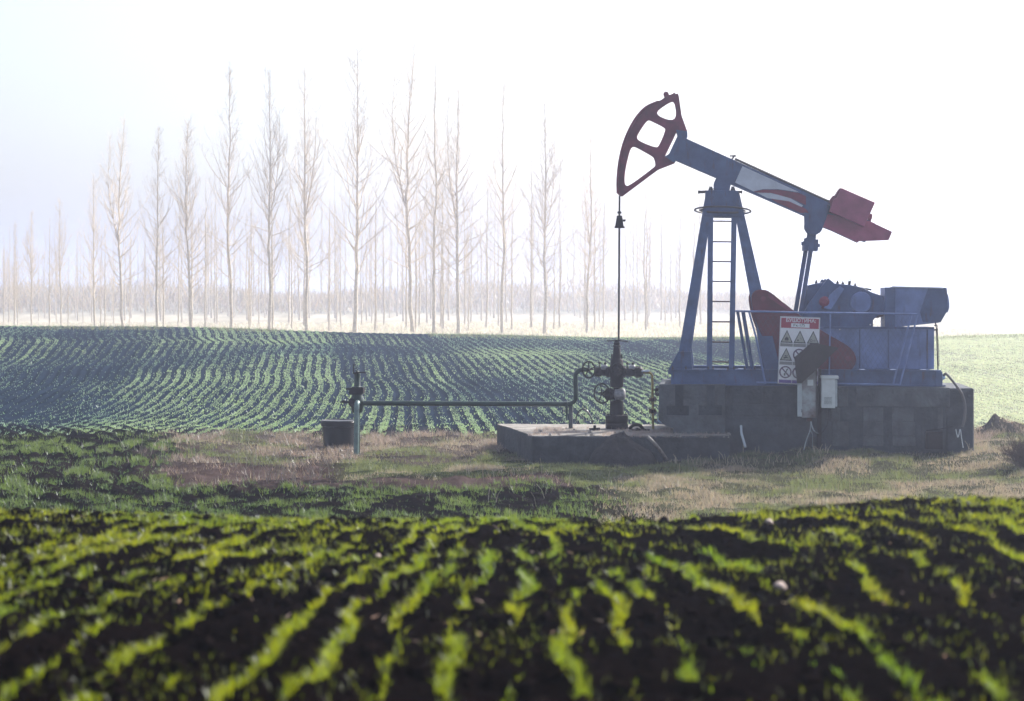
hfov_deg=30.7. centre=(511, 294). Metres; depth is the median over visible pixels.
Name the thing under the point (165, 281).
poplar tree
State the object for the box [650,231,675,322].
poplar tree
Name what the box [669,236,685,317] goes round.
poplar tree
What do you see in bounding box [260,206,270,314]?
poplar tree
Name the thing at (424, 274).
poplar tree
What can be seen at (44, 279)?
poplar tree
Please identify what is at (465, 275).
poplar tree
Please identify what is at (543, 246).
poplar tree
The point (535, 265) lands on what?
poplar tree
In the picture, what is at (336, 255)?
poplar tree
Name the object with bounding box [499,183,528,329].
poplar tree
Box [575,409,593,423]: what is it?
hose loop
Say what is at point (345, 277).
poplar tree
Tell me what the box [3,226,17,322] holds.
poplar tree
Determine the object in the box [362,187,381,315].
poplar tree
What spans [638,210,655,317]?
poplar tree
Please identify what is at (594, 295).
poplar tree
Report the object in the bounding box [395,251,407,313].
poplar tree
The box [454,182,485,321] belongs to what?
poplar tree
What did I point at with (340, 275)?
poplar tree
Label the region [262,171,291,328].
poplar tree
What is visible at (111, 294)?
poplar tree
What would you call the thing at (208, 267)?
poplar tree
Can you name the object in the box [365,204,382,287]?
poplar tree
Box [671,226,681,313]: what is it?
poplar tree
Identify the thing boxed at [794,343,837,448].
rusty control box
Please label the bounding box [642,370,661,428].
pipe
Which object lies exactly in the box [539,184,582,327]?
poplar tree
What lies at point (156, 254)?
poplar tree
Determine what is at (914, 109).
sky
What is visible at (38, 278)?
poplar tree
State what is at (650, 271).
poplar tree
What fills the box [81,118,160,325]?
poplar tree
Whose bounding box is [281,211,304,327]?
poplar tree
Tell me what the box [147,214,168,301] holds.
poplar tree
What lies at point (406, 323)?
poplar tree
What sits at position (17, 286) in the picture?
poplar tree
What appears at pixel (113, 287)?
poplar tree
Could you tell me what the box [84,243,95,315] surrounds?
poplar tree
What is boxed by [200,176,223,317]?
poplar tree
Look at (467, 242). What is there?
poplar tree
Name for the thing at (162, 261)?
poplar tree
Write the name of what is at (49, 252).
poplar tree
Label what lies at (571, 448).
concrete slab
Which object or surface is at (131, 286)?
poplar tree
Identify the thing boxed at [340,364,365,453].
valve riser
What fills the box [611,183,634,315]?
poplar tree
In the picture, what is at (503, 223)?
poplar tree
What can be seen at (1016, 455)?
dry bush
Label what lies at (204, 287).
poplar tree
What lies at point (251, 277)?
poplar tree
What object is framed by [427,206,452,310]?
poplar tree
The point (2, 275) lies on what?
poplar tree
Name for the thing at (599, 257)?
poplar tree
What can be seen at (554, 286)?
poplar tree
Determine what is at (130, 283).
poplar tree
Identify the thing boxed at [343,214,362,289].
poplar tree
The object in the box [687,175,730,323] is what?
poplar tree
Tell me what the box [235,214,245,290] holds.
poplar tree
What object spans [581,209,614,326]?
poplar tree
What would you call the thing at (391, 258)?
poplar tree
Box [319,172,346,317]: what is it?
poplar tree
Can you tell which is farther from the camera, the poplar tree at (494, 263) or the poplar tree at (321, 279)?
the poplar tree at (321, 279)
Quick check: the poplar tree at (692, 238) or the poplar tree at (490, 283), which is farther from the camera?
the poplar tree at (692, 238)
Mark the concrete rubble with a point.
(663, 435)
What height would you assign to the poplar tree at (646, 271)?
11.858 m
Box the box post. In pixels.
[809,369,820,448]
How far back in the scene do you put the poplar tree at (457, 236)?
127.14 m
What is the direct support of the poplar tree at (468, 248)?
on the ground at (780, 674)
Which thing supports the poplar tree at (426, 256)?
on the ground at (780, 674)
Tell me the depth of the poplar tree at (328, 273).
193.04 m
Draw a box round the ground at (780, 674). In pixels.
[0,288,1023,700]
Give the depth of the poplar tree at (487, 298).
150.18 m
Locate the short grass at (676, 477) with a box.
[163,419,1023,521]
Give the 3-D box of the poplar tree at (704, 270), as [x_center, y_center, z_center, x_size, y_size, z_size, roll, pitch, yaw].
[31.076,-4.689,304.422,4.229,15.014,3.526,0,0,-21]
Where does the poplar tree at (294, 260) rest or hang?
on the ground at (780, 674)
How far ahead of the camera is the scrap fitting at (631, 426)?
34.25 m
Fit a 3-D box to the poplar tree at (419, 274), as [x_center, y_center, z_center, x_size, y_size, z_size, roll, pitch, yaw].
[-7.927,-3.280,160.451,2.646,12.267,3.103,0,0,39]
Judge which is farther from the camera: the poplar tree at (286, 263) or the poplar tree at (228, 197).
the poplar tree at (286, 263)
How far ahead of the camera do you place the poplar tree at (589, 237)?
129.37 m
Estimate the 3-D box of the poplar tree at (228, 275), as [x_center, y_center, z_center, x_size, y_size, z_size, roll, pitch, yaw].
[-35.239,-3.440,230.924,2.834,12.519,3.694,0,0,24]
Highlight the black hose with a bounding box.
[943,373,966,426]
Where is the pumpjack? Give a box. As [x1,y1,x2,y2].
[615,92,948,386]
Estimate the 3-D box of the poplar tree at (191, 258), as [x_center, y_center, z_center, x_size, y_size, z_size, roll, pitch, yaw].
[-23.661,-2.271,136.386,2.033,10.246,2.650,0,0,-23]
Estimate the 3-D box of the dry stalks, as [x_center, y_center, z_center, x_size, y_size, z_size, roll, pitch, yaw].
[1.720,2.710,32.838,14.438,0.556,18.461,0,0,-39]
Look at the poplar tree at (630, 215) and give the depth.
325.94 m
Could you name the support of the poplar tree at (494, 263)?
on the ground at (780, 674)
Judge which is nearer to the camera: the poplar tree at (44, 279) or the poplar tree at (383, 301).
the poplar tree at (383, 301)
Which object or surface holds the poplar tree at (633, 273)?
on the ground at (780, 674)
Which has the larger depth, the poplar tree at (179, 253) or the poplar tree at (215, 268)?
the poplar tree at (179, 253)
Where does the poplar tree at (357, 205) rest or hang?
on the ground at (780, 674)
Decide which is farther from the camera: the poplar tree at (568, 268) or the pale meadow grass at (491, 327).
the poplar tree at (568, 268)
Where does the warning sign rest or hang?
attached to the guard fence
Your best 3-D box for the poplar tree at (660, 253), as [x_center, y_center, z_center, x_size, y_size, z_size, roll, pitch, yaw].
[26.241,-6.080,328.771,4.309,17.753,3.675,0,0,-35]
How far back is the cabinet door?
32.92 m
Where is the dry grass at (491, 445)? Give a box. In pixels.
[127,417,1023,486]
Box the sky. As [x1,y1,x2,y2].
[0,0,1023,292]
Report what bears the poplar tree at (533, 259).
on the ground at (780, 674)
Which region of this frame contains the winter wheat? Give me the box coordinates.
[0,423,636,521]
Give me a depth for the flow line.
34.65 m
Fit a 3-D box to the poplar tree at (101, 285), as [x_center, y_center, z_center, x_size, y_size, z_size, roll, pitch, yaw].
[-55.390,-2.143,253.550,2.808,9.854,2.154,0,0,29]
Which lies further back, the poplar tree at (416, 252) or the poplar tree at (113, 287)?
the poplar tree at (416, 252)
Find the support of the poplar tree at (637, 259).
on the ground at (780, 674)
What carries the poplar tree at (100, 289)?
on the ground at (780, 674)
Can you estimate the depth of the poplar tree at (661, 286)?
194.90 m
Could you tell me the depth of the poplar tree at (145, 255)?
256.57 m
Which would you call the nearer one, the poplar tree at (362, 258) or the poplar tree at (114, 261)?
the poplar tree at (362, 258)
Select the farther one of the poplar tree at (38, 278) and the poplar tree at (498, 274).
the poplar tree at (38, 278)
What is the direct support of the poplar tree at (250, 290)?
on the ground at (780, 674)
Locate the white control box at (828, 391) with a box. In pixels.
[820,375,838,433]
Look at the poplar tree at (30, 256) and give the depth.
151.92 m
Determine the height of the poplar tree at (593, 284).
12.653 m
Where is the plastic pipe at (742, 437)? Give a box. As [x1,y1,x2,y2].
[740,425,745,447]
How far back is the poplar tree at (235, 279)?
212.03 m
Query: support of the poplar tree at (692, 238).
on the ground at (780, 674)
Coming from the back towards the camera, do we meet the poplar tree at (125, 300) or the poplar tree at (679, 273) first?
the poplar tree at (125, 300)
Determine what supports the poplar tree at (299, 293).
on the ground at (780, 674)
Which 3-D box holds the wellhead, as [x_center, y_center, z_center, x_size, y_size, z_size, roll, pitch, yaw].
[1.869,1.680,34.697,1.148,1.691,0.487,0,0,6]
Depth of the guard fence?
33.26 m
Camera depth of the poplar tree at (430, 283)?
210.29 m
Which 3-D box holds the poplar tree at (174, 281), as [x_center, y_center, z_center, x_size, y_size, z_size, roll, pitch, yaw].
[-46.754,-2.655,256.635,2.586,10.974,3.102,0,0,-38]
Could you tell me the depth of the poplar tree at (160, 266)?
196.32 m
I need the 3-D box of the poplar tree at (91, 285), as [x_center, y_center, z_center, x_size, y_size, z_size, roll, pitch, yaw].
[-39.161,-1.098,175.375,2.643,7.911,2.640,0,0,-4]
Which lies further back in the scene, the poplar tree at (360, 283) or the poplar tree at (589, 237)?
the poplar tree at (360, 283)
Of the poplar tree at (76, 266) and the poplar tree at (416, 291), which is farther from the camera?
the poplar tree at (76, 266)
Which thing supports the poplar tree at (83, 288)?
on the ground at (780, 674)
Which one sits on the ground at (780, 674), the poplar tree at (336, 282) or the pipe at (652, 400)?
the poplar tree at (336, 282)
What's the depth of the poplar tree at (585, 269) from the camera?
165.51 m
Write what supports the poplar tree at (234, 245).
on the ground at (780, 674)
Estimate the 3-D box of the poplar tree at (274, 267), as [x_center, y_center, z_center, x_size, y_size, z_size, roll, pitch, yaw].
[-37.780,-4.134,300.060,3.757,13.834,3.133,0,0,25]
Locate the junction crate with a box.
[925,426,952,448]
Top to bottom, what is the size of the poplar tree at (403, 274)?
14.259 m
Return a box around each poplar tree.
[0,248,15,324]
[1,220,30,324]
[1,244,9,313]
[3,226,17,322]
[5,265,27,325]
[9,241,25,324]
[12,211,46,325]
[22,229,46,313]
[28,218,59,325]
[33,260,44,320]
[36,235,55,317]
[41,226,65,315]
[44,199,81,325]
[50,251,70,313]
[51,247,60,321]
[63,260,73,325]
[65,237,85,320]
[67,173,119,325]
[69,254,80,317]
[70,242,80,309]
[72,236,85,307]
[75,248,89,321]
[80,242,106,321]
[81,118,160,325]
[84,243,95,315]
[87,239,111,325]
[94,224,116,325]
[95,249,107,313]
[102,237,127,323]
[106,235,119,283]
[107,265,116,317]
[112,224,132,319]
[122,216,142,308]
[123,234,146,317]
[123,253,134,324]
[129,124,192,326]
[132,225,151,310]
[137,217,154,291]
[138,238,153,323]
[138,248,149,322]
[143,203,179,317]
[146,196,174,319]
[146,202,190,325]
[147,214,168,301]
[153,114,232,326]
[164,187,207,298]
[167,238,183,313]
[168,212,193,279]
[169,216,185,326]
[171,228,195,322]
[174,228,199,315]
[177,208,213,312]
[178,198,203,326]
[182,179,219,326]
[191,63,265,327]
[196,204,226,314]
[197,215,214,319]
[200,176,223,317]
[201,188,224,322]
[208,201,226,323]
[213,67,320,329]
[215,220,226,312]
[218,220,239,315]
[223,222,244,317]
[224,234,241,312]
[226,187,264,321]
[231,213,240,285]
[232,207,266,326]
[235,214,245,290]
[237,204,263,319]
[239,233,259,327]
[247,207,265,315]
[250,217,277,312]
[251,237,266,323]
[254,193,283,319]
[256,227,283,317]
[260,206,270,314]
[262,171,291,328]
[271,163,303,321]
[273,227,287,310]
[274,63,347,330]
[277,202,314,319]
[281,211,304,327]
[281,223,296,291]
[282,207,303,315]
[283,206,301,312]
[284,224,303,314]
[286,170,313,324]
[288,207,327,317]
[297,199,327,287]
[299,46,416,332]
[303,198,343,330]
[308,194,337,309]
[309,207,330,312]
[309,210,338,319]
[315,205,349,290]
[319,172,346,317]
[323,212,349,321]
[326,210,350,326]
[330,214,346,289]
[332,204,364,314]
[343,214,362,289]
[347,212,376,323]
[353,34,455,332]
[358,213,370,299]
[358,219,384,319]
[359,179,390,330]
[360,236,382,316]
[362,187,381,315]
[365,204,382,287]
[366,226,382,322]
[369,197,393,311]
[371,204,396,324]
[377,221,395,317]
[383,168,437,326]
[385,214,396,307]
[386,199,405,315]
[390,54,480,332]
[390,187,418,320]
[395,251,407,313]
[399,179,424,329]
[401,77,517,332]
[404,197,435,297]
[407,189,430,324]
[411,175,454,327]
[411,185,439,318]
[413,175,450,322]
[414,219,429,312]
[427,181,473,319]
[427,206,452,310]
[428,189,475,328]
[436,218,455,312]
[438,203,455,315]
[444,195,479,288]
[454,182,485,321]
[455,230,484,329]
[459,185,480,323]
[459,238,480,318]
[460,203,488,305]
[461,72,534,332]
[462,181,502,327]
[463,226,490,313]
[472,207,494,320]
[475,190,500,317]
[475,200,493,312]
[482,243,500,315]
[485,211,518,324]
[489,97,594,332]
[497,200,521,322]
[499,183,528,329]
[504,211,522,313]
[513,155,546,328]
[516,201,543,320]
[517,201,542,318]
[517,209,539,295]
[521,212,541,315]
[535,237,553,321]
[537,201,557,277]
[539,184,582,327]
[539,213,558,309]
[543,222,564,329]
[547,204,569,289]
[553,129,615,332]
[561,225,579,312]
[562,202,586,315]
[563,193,607,328]
[570,199,598,323]
[570,229,583,317]
[572,231,590,309]
[575,206,606,288]
[577,181,623,317]
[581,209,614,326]
[583,215,616,321]
[588,211,617,308]
[590,254,599,313]
[607,205,638,319]
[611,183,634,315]
[612,208,642,323]
[613,193,635,307]
[613,231,625,310]
[615,179,666,329]
[623,223,647,313]
[626,195,654,321]
[630,213,660,315]
[634,181,664,326]
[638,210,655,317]
[640,186,660,282]
[647,183,674,319]
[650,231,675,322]
[651,215,666,290]
[660,202,685,320]
[663,185,690,326]
[666,210,688,312]
[669,204,706,298]
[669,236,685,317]
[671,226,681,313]
[686,204,714,278]
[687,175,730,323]
[702,246,713,307]
[702,253,718,294]
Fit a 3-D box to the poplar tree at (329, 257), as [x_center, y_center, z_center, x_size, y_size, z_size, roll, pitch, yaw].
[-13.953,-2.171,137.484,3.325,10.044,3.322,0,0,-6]
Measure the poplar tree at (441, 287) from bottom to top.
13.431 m
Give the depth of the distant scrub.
263.38 m
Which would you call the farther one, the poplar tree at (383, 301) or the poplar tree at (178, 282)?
the poplar tree at (383, 301)
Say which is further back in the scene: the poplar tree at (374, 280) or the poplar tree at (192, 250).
the poplar tree at (192, 250)
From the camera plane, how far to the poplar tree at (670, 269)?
175.45 m
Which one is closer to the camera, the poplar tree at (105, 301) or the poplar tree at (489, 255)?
the poplar tree at (105, 301)
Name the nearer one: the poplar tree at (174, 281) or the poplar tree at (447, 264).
the poplar tree at (174, 281)
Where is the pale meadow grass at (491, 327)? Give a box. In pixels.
[0,320,1012,336]
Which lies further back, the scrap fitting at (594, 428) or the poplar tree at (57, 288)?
the poplar tree at (57, 288)
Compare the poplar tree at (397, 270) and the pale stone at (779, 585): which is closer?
the pale stone at (779, 585)
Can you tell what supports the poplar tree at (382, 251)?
on the ground at (780, 674)
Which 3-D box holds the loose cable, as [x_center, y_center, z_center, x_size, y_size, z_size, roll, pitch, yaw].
[7.909,2.534,32.897,0.159,0.329,0.058,0,0,40]
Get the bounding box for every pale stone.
[765,519,772,523]
[774,581,785,589]
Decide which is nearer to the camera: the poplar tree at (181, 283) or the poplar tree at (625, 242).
the poplar tree at (181, 283)
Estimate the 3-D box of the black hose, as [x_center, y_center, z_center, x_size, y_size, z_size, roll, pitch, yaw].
[7.833,1.860,32.995,0.415,0.960,0.103,0,0,14]
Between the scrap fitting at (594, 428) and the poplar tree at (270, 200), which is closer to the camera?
the scrap fitting at (594, 428)
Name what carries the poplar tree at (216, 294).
on the ground at (780, 674)
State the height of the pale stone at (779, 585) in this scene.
0.044 m
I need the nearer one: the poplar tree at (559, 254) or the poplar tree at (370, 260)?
the poplar tree at (370, 260)
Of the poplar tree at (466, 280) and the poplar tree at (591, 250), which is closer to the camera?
the poplar tree at (466, 280)
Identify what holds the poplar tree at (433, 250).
on the ground at (780, 674)
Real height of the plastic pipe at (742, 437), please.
0.391 m
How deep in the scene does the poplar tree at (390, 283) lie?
214.95 m
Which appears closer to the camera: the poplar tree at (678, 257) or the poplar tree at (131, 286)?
the poplar tree at (131, 286)
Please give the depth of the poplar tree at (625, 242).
195.07 m
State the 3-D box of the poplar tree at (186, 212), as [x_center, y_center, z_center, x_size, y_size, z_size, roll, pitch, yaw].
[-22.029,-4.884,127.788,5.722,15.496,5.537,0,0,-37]
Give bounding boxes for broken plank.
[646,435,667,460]
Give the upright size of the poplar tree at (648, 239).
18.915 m
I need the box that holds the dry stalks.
[120,407,1020,513]
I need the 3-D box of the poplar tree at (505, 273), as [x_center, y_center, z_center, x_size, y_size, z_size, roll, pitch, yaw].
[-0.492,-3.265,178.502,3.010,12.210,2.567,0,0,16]
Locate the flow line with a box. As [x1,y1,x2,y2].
[363,367,588,427]
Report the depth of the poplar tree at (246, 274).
195.69 m
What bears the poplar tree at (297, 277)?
on the ground at (780, 674)
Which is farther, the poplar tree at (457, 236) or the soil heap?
the poplar tree at (457, 236)
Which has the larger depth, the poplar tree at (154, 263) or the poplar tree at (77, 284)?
the poplar tree at (77, 284)
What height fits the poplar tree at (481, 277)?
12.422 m
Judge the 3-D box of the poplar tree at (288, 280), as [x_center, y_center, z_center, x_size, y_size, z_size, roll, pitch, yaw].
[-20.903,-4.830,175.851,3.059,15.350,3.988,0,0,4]
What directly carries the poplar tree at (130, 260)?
on the ground at (780, 674)
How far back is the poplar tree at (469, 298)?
135.36 m
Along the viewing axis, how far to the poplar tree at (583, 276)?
197.51 m
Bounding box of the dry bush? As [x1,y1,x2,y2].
[992,432,1023,468]
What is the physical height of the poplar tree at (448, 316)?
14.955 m
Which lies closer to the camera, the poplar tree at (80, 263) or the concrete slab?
the concrete slab
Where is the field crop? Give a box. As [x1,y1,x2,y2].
[0,325,1023,436]
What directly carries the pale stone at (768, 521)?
on the ground at (780, 674)
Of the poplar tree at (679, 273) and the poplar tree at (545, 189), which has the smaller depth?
the poplar tree at (545, 189)
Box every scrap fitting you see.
[589,425,599,430]
[628,423,649,430]
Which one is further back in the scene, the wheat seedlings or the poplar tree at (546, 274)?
the poplar tree at (546, 274)
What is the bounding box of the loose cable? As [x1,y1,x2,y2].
[955,429,963,447]
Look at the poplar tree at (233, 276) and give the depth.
252.81 m
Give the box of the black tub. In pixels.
[321,419,353,447]
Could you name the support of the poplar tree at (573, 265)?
on the ground at (780, 674)
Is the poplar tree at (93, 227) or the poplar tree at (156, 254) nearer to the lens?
the poplar tree at (156, 254)
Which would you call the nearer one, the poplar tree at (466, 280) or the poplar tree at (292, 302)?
the poplar tree at (292, 302)
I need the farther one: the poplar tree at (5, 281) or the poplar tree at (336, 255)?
the poplar tree at (336, 255)
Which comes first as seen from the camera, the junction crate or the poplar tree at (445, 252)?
the junction crate
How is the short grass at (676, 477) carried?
on the ground at (780, 674)
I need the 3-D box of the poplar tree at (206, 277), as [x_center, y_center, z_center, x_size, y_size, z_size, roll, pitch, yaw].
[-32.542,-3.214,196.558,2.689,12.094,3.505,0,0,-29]
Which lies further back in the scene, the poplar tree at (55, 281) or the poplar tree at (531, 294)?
the poplar tree at (55, 281)
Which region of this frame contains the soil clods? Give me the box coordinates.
[0,496,1023,700]
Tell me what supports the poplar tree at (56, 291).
on the ground at (780, 674)
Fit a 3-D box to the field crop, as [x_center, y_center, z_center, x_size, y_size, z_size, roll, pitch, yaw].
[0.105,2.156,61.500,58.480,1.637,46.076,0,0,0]
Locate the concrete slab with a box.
[497,424,728,463]
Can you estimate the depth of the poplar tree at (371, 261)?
175.57 m
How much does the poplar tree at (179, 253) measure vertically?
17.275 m
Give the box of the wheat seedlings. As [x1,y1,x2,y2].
[0,493,1023,700]
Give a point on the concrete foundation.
(900, 419)
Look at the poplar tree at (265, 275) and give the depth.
210.25 m
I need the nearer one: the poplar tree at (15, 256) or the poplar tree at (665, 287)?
the poplar tree at (15, 256)
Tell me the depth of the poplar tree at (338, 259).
328.81 m
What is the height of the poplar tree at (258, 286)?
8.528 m
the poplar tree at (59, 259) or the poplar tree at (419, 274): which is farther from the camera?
the poplar tree at (419, 274)
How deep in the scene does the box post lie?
33.26 m
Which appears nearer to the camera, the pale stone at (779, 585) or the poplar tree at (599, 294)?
the pale stone at (779, 585)
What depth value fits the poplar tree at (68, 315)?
140.34 m
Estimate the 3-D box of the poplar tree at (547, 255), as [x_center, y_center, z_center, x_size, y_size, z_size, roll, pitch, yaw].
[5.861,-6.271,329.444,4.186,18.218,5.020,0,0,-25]
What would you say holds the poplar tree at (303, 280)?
on the ground at (780, 674)
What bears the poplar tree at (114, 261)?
on the ground at (780, 674)
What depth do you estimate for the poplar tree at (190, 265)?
234.25 m
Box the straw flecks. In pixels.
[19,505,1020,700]
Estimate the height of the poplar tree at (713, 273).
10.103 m
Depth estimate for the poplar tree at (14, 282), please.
149.77 m
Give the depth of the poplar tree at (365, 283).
194.85 m
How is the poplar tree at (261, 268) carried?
on the ground at (780, 674)
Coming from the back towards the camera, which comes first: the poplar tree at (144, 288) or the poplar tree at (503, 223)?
the poplar tree at (144, 288)
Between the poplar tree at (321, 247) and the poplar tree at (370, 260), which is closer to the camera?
the poplar tree at (370, 260)
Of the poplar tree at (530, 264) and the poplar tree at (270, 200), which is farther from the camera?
the poplar tree at (530, 264)
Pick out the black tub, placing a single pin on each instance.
(337, 432)
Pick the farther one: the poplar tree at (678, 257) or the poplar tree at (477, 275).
the poplar tree at (678, 257)
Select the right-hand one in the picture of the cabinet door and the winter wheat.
the cabinet door
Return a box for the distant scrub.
[0,270,879,313]
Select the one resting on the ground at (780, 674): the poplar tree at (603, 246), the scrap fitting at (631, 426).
the poplar tree at (603, 246)
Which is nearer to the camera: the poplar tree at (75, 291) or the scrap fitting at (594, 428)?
the scrap fitting at (594, 428)
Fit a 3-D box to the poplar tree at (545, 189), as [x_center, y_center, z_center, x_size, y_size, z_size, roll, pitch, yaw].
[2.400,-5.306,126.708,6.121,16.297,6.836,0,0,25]
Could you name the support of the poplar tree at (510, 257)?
on the ground at (780, 674)
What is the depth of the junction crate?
32.85 m
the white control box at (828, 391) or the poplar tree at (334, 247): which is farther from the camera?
the poplar tree at (334, 247)
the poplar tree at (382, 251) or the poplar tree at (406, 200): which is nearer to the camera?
the poplar tree at (406, 200)
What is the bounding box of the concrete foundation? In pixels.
[659,379,973,454]
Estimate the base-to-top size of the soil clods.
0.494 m
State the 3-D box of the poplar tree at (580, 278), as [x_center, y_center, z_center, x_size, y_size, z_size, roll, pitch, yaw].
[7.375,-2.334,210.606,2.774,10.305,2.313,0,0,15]
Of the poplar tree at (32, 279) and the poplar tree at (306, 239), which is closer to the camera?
the poplar tree at (306, 239)
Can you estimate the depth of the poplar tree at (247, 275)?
137.99 m
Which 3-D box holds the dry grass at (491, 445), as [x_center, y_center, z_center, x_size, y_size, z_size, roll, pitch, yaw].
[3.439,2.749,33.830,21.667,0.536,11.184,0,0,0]
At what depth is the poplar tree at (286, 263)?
328.68 m
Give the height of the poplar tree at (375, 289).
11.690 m
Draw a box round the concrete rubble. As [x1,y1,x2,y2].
[538,428,730,437]
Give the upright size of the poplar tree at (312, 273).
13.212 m
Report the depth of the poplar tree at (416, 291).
135.76 m
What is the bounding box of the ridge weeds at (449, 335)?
[3,324,1023,340]
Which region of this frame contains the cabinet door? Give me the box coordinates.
[797,383,801,416]
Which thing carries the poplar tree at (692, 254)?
on the ground at (780, 674)
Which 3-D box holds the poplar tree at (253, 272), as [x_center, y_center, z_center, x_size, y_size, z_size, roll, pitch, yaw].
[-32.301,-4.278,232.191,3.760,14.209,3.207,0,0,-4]
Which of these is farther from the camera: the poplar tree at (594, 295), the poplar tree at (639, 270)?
the poplar tree at (639, 270)
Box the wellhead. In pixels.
[582,340,642,428]
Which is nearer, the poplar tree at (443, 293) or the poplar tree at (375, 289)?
the poplar tree at (375, 289)
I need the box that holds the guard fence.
[735,310,917,385]
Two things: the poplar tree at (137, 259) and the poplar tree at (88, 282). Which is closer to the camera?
the poplar tree at (88, 282)
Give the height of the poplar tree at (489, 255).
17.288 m
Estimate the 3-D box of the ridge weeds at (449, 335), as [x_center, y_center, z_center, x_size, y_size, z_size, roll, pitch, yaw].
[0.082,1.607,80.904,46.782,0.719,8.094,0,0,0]
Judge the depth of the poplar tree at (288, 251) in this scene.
235.75 m
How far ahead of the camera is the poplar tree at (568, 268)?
278.16 m
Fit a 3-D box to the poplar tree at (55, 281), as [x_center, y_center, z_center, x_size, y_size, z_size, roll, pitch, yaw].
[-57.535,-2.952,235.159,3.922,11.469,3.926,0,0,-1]
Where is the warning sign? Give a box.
[778,316,819,384]
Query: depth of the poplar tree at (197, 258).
278.99 m
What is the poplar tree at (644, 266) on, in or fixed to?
on the ground at (780, 674)
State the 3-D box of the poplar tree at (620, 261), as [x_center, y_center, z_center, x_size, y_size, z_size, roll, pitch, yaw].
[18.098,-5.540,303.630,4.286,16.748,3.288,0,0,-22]
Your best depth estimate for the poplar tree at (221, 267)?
275.67 m
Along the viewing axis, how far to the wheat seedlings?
9.91 m
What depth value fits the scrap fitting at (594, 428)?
34.25 m
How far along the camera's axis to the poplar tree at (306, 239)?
129.09 m
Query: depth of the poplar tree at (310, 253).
329.61 m
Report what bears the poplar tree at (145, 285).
on the ground at (780, 674)
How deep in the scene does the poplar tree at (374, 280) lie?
152.60 m
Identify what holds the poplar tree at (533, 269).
on the ground at (780, 674)
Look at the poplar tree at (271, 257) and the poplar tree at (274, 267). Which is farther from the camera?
the poplar tree at (274, 267)
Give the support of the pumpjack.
on the concrete foundation

